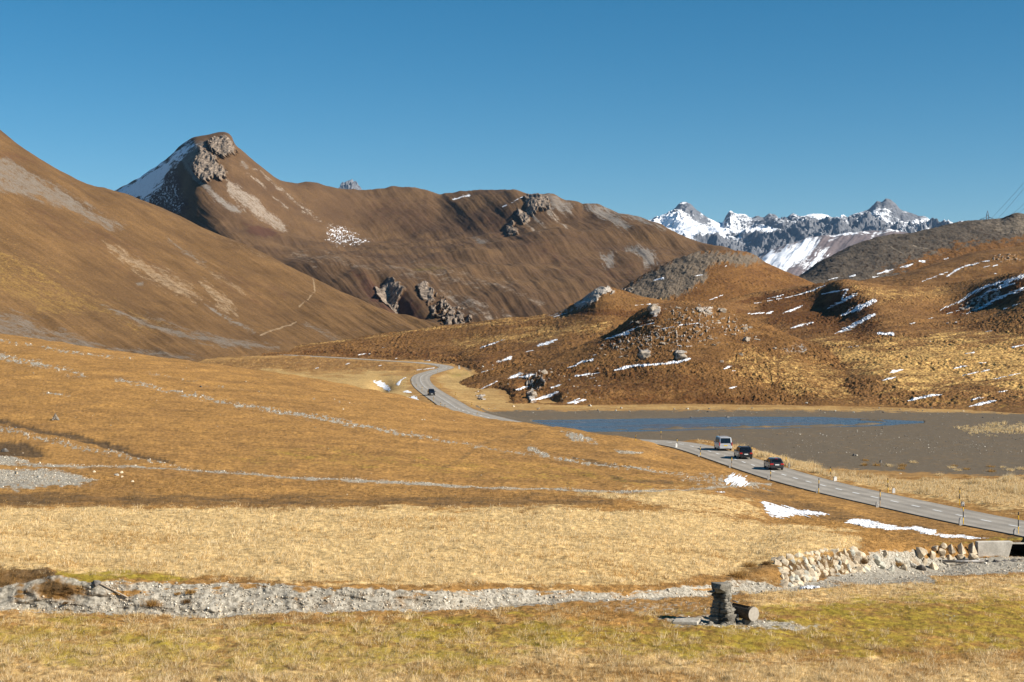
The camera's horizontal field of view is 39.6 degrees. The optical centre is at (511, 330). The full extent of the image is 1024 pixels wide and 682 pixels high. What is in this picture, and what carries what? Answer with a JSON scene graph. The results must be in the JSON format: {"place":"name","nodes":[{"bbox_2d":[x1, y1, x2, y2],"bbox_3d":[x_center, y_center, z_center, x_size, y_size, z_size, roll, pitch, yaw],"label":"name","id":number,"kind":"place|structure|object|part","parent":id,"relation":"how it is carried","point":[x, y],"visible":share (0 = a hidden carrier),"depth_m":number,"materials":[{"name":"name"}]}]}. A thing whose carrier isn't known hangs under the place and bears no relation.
{"place":"outdoors","nodes":[
{"label":"outdoors","id":0,"kind":"place"},
{"bbox_2d":[0,130,442,361],"bbox_3d":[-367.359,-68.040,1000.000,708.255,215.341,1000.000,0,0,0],"label":"hillside","id":1,"kind":"structure","parent":0,"point":[84,264],"depth_m":882.08,"materials":[{"name":"brown plant"}]},
{"bbox_2d":[115,132,734,324],"bbox_3d":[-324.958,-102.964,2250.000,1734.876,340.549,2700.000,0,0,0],"label":"mountain ridge","id":2,"kind":"structure","parent":0,"point":[461,257],"depth_m":1584.32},
{"bbox_2d":[261,286,679,372],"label":"knoll","id":3,"kind":"structure","parent":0,"point":[607,309],"depth_m":734.50,"materials":[{"name":"brown plant"}]},
{"bbox_2d":[536,339,557,345],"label":"snow patch","id":4,"kind":"object","parent":3,"relation":"on","point":[547,342],"visible":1,"depth_m":666.67,"materials":[{"name":"white snow"}]},
{"bbox_2d":[0,334,1023,681],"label":"ground","id":5,"kind":"structure","parent":0,"point":[506,468],"depth_m":98.04,"materials":[{"name":"yellow plant"}]},
{"bbox_2d":[92,580,100,586],"bbox_3d":[-18.595,11.312,63.690,0.378,0.282,0.366,0,0,-45],"label":"bank stone","id":6,"kind":"object","parent":5,"relation":"on","point":[96,582],"visible":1,"depth_m":63.57,"materials":[{"name":"grey stone"}]},
{"bbox_2d":[100,584,126,597],"bbox_3d":[-17.837,11.625,63.647,1.427,0.050,0.070,25,3,6],"label":"plank","id":7,"kind":"object","parent":5,"relation":"on","point":[113,590],"visible":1,"depth_m":63.61,"materials":[{"name":"brown wood"}]},
{"bbox_2d":[185,589,198,593],"bbox_3d":[-14.470,11.724,64.173,0.723,0.212,0.867,0,0,0],"label":"turf clump","id":8,"kind":"object","parent":5,"relation":"on","point":[190,591],"visible":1,"depth_m":63.99,"materials":[{"name":"beige plant"}]},
{"bbox_2d":[0,340,970,528],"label":"scree stones","id":9,"kind":"object","parent":5,"relation":"on","point":[624,491],"visible":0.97,"depth_m":136.54,"materials":[{"name":"grey stone"}]},
{"bbox_2d":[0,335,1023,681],"bbox_3d":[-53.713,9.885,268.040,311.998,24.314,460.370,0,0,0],"label":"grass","id":10,"kind":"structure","parent":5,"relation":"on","point":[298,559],"depth_m":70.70,"materials":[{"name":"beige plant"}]},
{"bbox_2d":[2,484,1023,630],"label":"gravel","id":11,"kind":"structure","parent":5,"relation":"on","point":[302,609],"depth_m":64.44,"materials":[{"name":"grey gravel"}]},
{"bbox_2d":[139,599,165,605],"bbox_3d":[-15.988,12.096,63.490,1.248,0.356,1.069,0,0,0],"label":"turf clump","id":12,"kind":"object","parent":11,"relation":"on","point":[152,603],"visible":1,"depth_m":63.33,"materials":[{"name":"beige plant"}]},
{"bbox_2d":[180,599,190,603],"bbox_3d":[-14.496,12.084,63.751,0.743,0.190,0.756,0,0,0],"label":"turf clump","id":13,"kind":"object","parent":11,"relation":"on","point":[186,601],"visible":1,"depth_m":63.57,"materials":[{"name":"brown plant"}]},
{"bbox_2d":[873,554,880,563],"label":"boulder","id":14,"kind":"object","parent":11,"relation":"on","point":[877,559],"visible":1,"depth_m":94.98,"materials":[{"name":"grey stone"}]},
{"bbox_2d":[877,561,885,569],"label":"boulder","id":15,"kind":"object","parent":11,"relation":"on","point":[882,565],"visible":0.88,"depth_m":95.11,"materials":[{"name":"grey stone"}]},
{"bbox_2d":[882,550,887,557],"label":"boulder","id":16,"kind":"object","parent":11,"relation":"on","point":[885,553],"visible":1,"depth_m":96.55,"materials":[{"name":"beige stone"}]},
{"bbox_2d":[888,564,894,571],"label":"boulder","id":17,"kind":"object","parent":11,"relation":"on","point":[892,568],"visible":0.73,"depth_m":95.45,"materials":[{"name":"beige stone"}]},
{"bbox_2d":[916,564,925,570],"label":"boulder","id":18,"kind":"object","parent":11,"relation":"on","point":[921,567],"visible":0.92,"depth_m":99.11,"materials":[{"name":"black stone"}]},
{"bbox_2d":[929,562,938,569],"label":"boulder","id":19,"kind":"object","parent":11,"relation":"on","point":[933,565],"visible":0.63,"depth_m":100.44,"materials":[{"name":"beige stone"}]},
{"bbox_2d":[672,618,699,624],"bbox_3d":[7.011,11.692,57.145,1.123,0.153,0.766,0,0,7],"label":"stone slab","id":20,"kind":"object","parent":5,"relation":"on","point":[687,621],"depth_m":56.86,"materials":[{"name":"grey stone"}]},
{"bbox_2d":[707,582,742,625],"bbox_3d":[8.593,11.078,57.339,1.298,1.842,1.614,0,0,34],"label":"cairn","id":21,"kind":"object","parent":5,"relation":"on","point":[722,609],"visible":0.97,"depth_m":57.17,"materials":[{"name":"grey stone"}]},
{"bbox_2d":[723,473,747,486],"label":"snow patch","id":22,"kind":"object","parent":5,"relation":"on","point":[740,480],"visible":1,"depth_m":152.04,"materials":[{"name":"white snow"}]},
{"bbox_2d":[722,569,750,577],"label":"turf clump","id":23,"kind":"object","parent":5,"relation":"on","point":[737,574],"visible":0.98,"depth_m":78.63,"materials":[{"name":"beige plant"}]},
{"bbox_2d":[730,601,758,625],"bbox_3d":[9.296,11.545,57.874,0.585,0.859,1.564,0,0,-34],"label":"log trough","id":24,"kind":"object","parent":5,"relation":"on","point":[749,615],"visible":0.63,"depth_m":57.34,"materials":[{"name":"wood"}]},
{"bbox_2d":[742,561,760,567],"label":"turf clump","id":25,"kind":"object","parent":5,"relation":"on","point":[750,564],"visible":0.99,"depth_m":81.84,"materials":[{"name":"beige plant"}]},
{"bbox_2d":[761,560,771,564],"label":"turf clump","id":26,"kind":"object","parent":5,"relation":"on","point":[765,563],"visible":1,"depth_m":82.08,"materials":[{"name":"brown plant"}]},
{"bbox_2d":[774,559,781,566],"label":"riprap stone","id":27,"kind":"object","parent":5,"relation":"on","point":[777,562],"visible":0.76,"depth_m":82.40,"materials":[{"name":"beige stone"}]},
{"bbox_2d":[779,581,788,587],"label":"riprap stone","id":28,"kind":"object","parent":5,"relation":"on","point":[784,584],"visible":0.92,"depth_m":79.50,"materials":[{"name":"beige stone"}]},
{"bbox_2d":[781,558,788,565],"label":"riprap stone","id":29,"kind":"object","parent":5,"relation":"on","point":[785,561],"visible":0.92,"depth_m":82.90,"materials":[{"name":"beige stone"}]},
{"bbox_2d":[786,554,793,558],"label":"riprap stone","id":30,"kind":"object","parent":5,"relation":"on","point":[788,556],"visible":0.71,"depth_m":84.53,"materials":[{"name":"beige stone"}]},
{"bbox_2d":[761,501,829,518],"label":"snow patch","id":31,"kind":"object","parent":5,"relation":"on","point":[773,509],"visible":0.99,"depth_m":126.50,"materials":[{"name":"white snow"}]},
{"bbox_2d":[793,570,800,577],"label":"riprap stone","id":32,"kind":"object","parent":5,"relation":"on","point":[797,572],"visible":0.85,"depth_m":82.46,"materials":[{"name":"beige stone"}]},
{"bbox_2d":[793,580,803,585],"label":"riprap stone","id":33,"kind":"object","parent":5,"relation":"on","point":[800,582],"visible":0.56,"depth_m":81.03,"materials":[{"name":"beige stone"}]},
{"bbox_2d":[794,552,803,556],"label":"riprap stone","id":34,"kind":"object","parent":5,"relation":"on","point":[798,554],"visible":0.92,"depth_m":85.77,"materials":[{"name":"beige stone"}]},
{"bbox_2d":[800,585,819,589],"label":"snow patch","id":35,"kind":"object","parent":5,"relation":"on","point":[807,587],"visible":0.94,"depth_m":75.95,"materials":[{"name":"white snow"}]},
{"bbox_2d":[808,568,814,575],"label":"riprap stone","id":36,"kind":"object","parent":5,"relation":"on","point":[811,571],"visible":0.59,"depth_m":84.77,"materials":[{"name":"beige stone"}]},
{"bbox_2d":[808,557,814,563],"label":"riprap stone","id":37,"kind":"object","parent":5,"relation":"on","point":[811,559],"visible":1,"depth_m":86.08,"materials":[{"name":"beige stone"}]},
{"bbox_2d":[841,554,846,562],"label":"riprap stone","id":38,"kind":"object","parent":5,"relation":"on","point":[844,557],"visible":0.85,"depth_m":90.46,"materials":[{"name":"beige stone"}]},
{"bbox_2d":[855,566,862,572],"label":"riprap stone","id":39,"kind":"object","parent":5,"relation":"on","point":[859,568],"visible":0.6,"depth_m":91.08,"materials":[{"name":"beige stone"}]},
{"bbox_2d":[698,420,1023,507],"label":"tall grass","id":40,"kind":"structure","parent":5,"relation":"on","point":[999,485],"depth_m":161.32,"materials":[{"name":"beige plant"}]},
{"bbox_2d":[860,555,873,563],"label":"turf clump","id":41,"kind":"object","parent":5,"relation":"on","point":[864,560],"visible":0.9,"depth_m":92.59,"materials":[{"name":"brown plant"}]},
{"bbox_2d":[895,557,901,563],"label":"boulder","id":42,"kind":"object","parent":5,"relation":"on","point":[897,559],"visible":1,"depth_m":97.82,"materials":[{"name":"grey stone"}]},
{"bbox_2d":[900,564,906,570],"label":"boulder","id":43,"kind":"object","parent":5,"relation":"on","point":[903,567],"visible":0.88,"depth_m":97.40,"materials":[{"name":"beige stone"}]},
{"bbox_2d":[844,519,980,538],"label":"snow patch","id":44,"kind":"object","parent":5,"relation":"on","point":[866,523],"visible":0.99,"depth_m":115.95,"materials":[{"name":"white snow"}]},
{"bbox_2d":[916,547,927,558],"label":"wall block","id":45,"kind":"structure","parent":5,"relation":"on","point":[921,552],"depth_m":100.65,"materials":[{"name":"beige stone"}]},
{"bbox_2d":[929,551,935,558],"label":"wall block","id":46,"kind":"structure","parent":5,"relation":"on","point":[932,554],"depth_m":101.75,"materials":[{"name":"beige stone"}]},
{"bbox_2d":[931,545,937,550],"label":"wall block","id":47,"kind":"structure","parent":5,"relation":"on","point":[934,548],"depth_m":102.55,"materials":[{"name":"beige stone"}]},
{"bbox_2d":[940,543,946,548],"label":"wall block","id":48,"kind":"structure","parent":5,"relation":"on","point":[943,545],"depth_m":103.59,"materials":[{"name":"beige stone"}]},
{"bbox_2d":[947,544,955,553],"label":"wall block","id":49,"kind":"structure","parent":5,"relation":"on","point":[951,550],"depth_m":104.09,"materials":[{"name":"beige stone"}]},
{"bbox_2d":[937,557,983,563],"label":"drain pipe","id":50,"kind":"object","parent":5,"relation":"on","point":[960,561],"visible":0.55,"depth_m":102.62,"materials":[{"name":"metal"}]},
{"bbox_2d":[956,554,964,559],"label":"wall block","id":51,"kind":"structure","parent":5,"relation":"on","point":[960,556],"depth_m":104.20,"materials":[{"name":"beige stone"}]},
{"bbox_2d":[959,517,962,525],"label":"stone post","id":52,"kind":"object","parent":5,"relation":"on","point":[960,521],"visible":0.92,"depth_m":119.39,"materials":[{"name":"stone"}]},
{"bbox_2d":[957,543,965,554],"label":"wall block","id":53,"kind":"structure","parent":5,"relation":"on","point":[961,549],"depth_m":104.97,"materials":[{"name":"beige stone"}]},
{"bbox_2d":[968,542,976,554],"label":"wall block","id":54,"kind":"structure","parent":5,"relation":"on","point":[971,548],"depth_m":105.75,"materials":[{"name":"beige stone"}]},
{"bbox_2d":[968,553,977,559],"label":"wall block","id":55,"kind":"structure","parent":5,"relation":"on","point":[971,556],"depth_m":103.82,"materials":[{"name":"grey stone"}]},
{"bbox_2d":[975,541,1023,556],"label":"concrete culvert","id":56,"kind":"object","parent":5,"relation":"on","point":[991,548],"visible":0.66,"depth_m":105.95,"materials":[{"name":"grey concrete"}]},
{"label":"wall block","id":57,"kind":"object","parent":5,"relation":"on","visible":0},
{"bbox_2d":[937,548,945,555],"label":"wall block","id":58,"kind":"structure","parent":57,"relation":"on","point":[941,551],"depth_m":102.88,"materials":[{"name":"beige stone"}]},
{"bbox_2d":[0,0,1023,222],"label":"sky","id":59,"kind":"structure","parent":0,"point":[644,109],"materials":[{"name":"blue"}]},
{"bbox_2d":[199,355,1023,491],"bbox_3d":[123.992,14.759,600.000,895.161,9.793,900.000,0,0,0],"label":"valley floor","id":60,"kind":"structure","parent":0,"point":[364,374],"depth_m":282.79,"materials":[{"name":"beige plant"}]},
{"bbox_2d":[374,380,389,390],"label":"snow patch","id":61,"kind":"object","parent":60,"relation":"on","point":[382,384],"visible":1,"depth_m":489.68,"materials":[{"name":"white snow"}]},
{"bbox_2d":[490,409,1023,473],"bbox_3d":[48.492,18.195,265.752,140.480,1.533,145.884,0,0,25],"label":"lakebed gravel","id":62,"kind":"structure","parent":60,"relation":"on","point":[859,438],"depth_m":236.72,"materials":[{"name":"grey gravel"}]},
{"bbox_2d":[339,179,967,256],"bbox_3d":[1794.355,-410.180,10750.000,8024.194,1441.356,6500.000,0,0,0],"label":"snow mountains","id":63,"kind":"structure","parent":0,"point":[758,236],"depth_m":9595.09,"materials":[{"name":"white snow"}]},
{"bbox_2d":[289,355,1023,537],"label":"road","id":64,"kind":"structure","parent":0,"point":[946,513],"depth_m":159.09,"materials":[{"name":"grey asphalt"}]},
{"bbox_2d":[427,389,435,394],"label":"car","id":65,"kind":"object","parent":64,"relation":"on","point":[430,391],"visible":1,"depth_m":376.63,"materials":[{"name":"black paint"}]},
{"bbox_2d":[421,375,1019,526],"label":"road markings","id":66,"kind":"object","parent":64,"relation":"on","point":[783,474],"visible":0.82,"depth_m":158.73,"materials":[{"name":"paint"}]},
{"bbox_2d":[714,434,731,449],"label":"van","id":67,"kind":"object","parent":64,"relation":"on","point":[722,442],"visible":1,"depth_m":205.24,"materials":[{"name":"silver metal"}]},
{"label":"rear window","id":68,"kind":"part","parent":67,"relation":"part of","materials":[{"name":"black glass"}]},
{"bbox_2d":[734,445,752,458],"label":"car","id":69,"kind":"object","parent":64,"relation":"on","point":[742,451],"visible":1,"depth_m":191.62,"materials":[{"name":"black paint"}]},
{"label":"rear window","id":70,"kind":"part","parent":69,"relation":"part of","materials":[{"name":"black glass"}]},
{"bbox_2d":[764,457,783,469],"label":"car","id":71,"kind":"object","parent":64,"relation":"on","point":[773,462],"visible":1,"depth_m":175.90,"materials":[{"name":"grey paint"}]},
{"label":"rear window","id":72,"kind":"part","parent":71,"relation":"part of","materials":[{"name":"black glass"}]},
{"bbox_2d":[569,250,813,305],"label":"scree knoll","id":73,"kind":"structure","parent":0,"point":[741,273],"depth_m":916.91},
{"bbox_2d":[459,303,925,407],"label":"front knoll","id":74,"kind":"structure","parent":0,"point":[791,370],"depth_m":406.80,"materials":[{"name":"brown plant"}]},
{"bbox_2d":[528,391,536,396],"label":"boulder","id":75,"kind":"object","parent":74,"relation":"on","point":[532,393],"visible":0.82,"depth_m":370.77,"materials":[{"name":"beige stone"}]},
{"bbox_2d":[532,391,557,399],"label":"snow patch","id":76,"kind":"object","parent":74,"relation":"on","point":[543,396],"visible":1,"depth_m":375.77,"materials":[{"name":"white snow"}]},
{"bbox_2d":[606,328,634,338],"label":"snow patch","id":77,"kind":"object","parent":74,"relation":"on","point":[621,333],"visible":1,"depth_m":483.76,"materials":[{"name":"white snow"}]},
{"bbox_2d":[637,351,650,359],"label":"boulder","id":78,"kind":"object","parent":74,"relation":"on","point":[642,355],"visible":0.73,"depth_m":413.23,"materials":[{"name":"grey stone"}]},
{"bbox_2d":[614,358,690,370],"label":"snow patch","id":79,"kind":"object","parent":74,"relation":"on","point":[639,365],"visible":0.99,"depth_m":399.80,"materials":[{"name":"white snow"}]},
{"bbox_2d":[647,304,658,311],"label":"boulder","id":80,"kind":"object","parent":74,"relation":"on","point":[652,307],"visible":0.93,"depth_m":486.63,"materials":[{"name":"grey stone"}]},
{"bbox_2d":[675,352,686,359],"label":"boulder","id":81,"kind":"object","parent":74,"relation":"on","point":[680,356],"visible":0.92,"depth_m":400.44,"materials":[{"name":"grey stone"}]},
{"bbox_2d":[718,308,725,312],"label":"boulder","id":82,"kind":"object","parent":74,"relation":"on","point":[723,310],"visible":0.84,"depth_m":482.81,"materials":[{"name":"grey stone"}]},
{"bbox_2d":[742,336,750,341],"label":"boulder","id":83,"kind":"object","parent":74,"relation":"on","point":[746,339],"visible":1,"depth_m":439.28,"materials":[{"name":"grey stone"}]},
{"bbox_2d":[532,416,923,431],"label":"water","id":84,"kind":"structure","parent":0,"point":[612,425],"depth_m":285.68,"materials":[{"name":"blue liquid"}]},
{"bbox_2d":[759,229,906,275],"bbox_3d":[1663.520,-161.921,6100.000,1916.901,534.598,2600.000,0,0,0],"label":"snowy mountain slope","id":85,"kind":"structure","parent":0,"point":[800,257],"depth_m":5718.61,"materials":[{"name":"white snow"}]},
{"bbox_2d":[660,270,1023,413],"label":"slope","id":86,"kind":"structure","parent":0,"point":[870,359],"depth_m":472.97,"materials":[{"name":"brown plant"}]},
{"bbox_2d":[785,286,822,297],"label":"snow patch","id":87,"kind":"object","parent":86,"relation":"on","point":[804,292],"visible":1,"depth_m":644.91,"materials":[{"name":"white snow"}]},
{"bbox_2d":[831,295,854,305],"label":"snow patch","id":88,"kind":"object","parent":86,"relation":"on","point":[846,298],"visible":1,"depth_m":593.60,"materials":[{"name":"white snow"}]},
{"bbox_2d":[835,313,875,333],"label":"snow patch","id":89,"kind":"object","parent":86,"relation":"on","point":[860,321],"visible":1,"depth_m":535.19,"materials":[{"name":"white snow"}]},
{"bbox_2d":[841,299,875,315],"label":"snow patch","id":90,"kind":"object","parent":86,"relation":"on","point":[863,305],"visible":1,"depth_m":570.43,"materials":[{"name":"white snow"}]},
{"bbox_2d":[877,332,893,335],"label":"snow patch","id":91,"kind":"object","parent":86,"relation":"on","point":[890,333],"visible":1,"depth_m":480.75,"materials":[{"name":"white snow"}]},
{"bbox_2d":[907,394,941,400],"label":"snow patch","id":92,"kind":"object","parent":86,"relation":"on","point":[915,398],"visible":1,"depth_m":346.62,"materials":[{"name":"white snow"}]},
{"bbox_2d":[969,400,995,406],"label":"snow patch","id":93,"kind":"object","parent":86,"relation":"on","point":[982,403],"visible":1,"depth_m":333.12,"materials":[{"name":"white snow"}]},
{"bbox_2d":[958,277,1012,302],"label":"snow patch","id":94,"kind":"object","parent":86,"relation":"on","point":[983,287],"visible":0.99,"depth_m":582.55,"materials":[{"name":"white snow"}]},
{"bbox_2d":[972,287,1023,310],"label":"snow patch","id":95,"kind":"object","parent":86,"relation":"on","point":[1000,297],"visible":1,"depth_m":534.39,"materials":[{"name":"white snow"}]},
{"bbox_2d":[984,283,1014,293],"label":"snow patch","id":96,"kind":"object","parent":86,"relation":"on","point":[1006,285],"visible":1,"depth_m":552.03,"materials":[{"name":"white snow"}]},
{"bbox_2d":[998,274,1023,287],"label":"snow patch","id":97,"kind":"object","parent":86,"relation":"on","point":[1011,280],"visible":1,"depth_m":552.84,"materials":[{"name":"white snow"}]},
{"bbox_2d":[799,213,1023,283],"bbox_3d":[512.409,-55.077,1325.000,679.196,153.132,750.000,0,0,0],"label":"grey hill","id":98,"kind":"structure","parent":0,"point":[868,259],"depth_m":1181.02,"materials":[{"name":"grey stone"}]},
{"bbox_2d":[859,245,1023,285],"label":"slope","id":99,"kind":"structure","parent":0,"point":[1009,259],"depth_m":818.44,"materials":[{"name":"brown plant"}]},
{"bbox_2d":[947,262,979,276],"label":"snow patch","id":100,"kind":"object","parent":99,"relation":"on","point":[953,271],"visible":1,"depth_m":818.27,"materials":[{"name":"white snow"}]}
]}

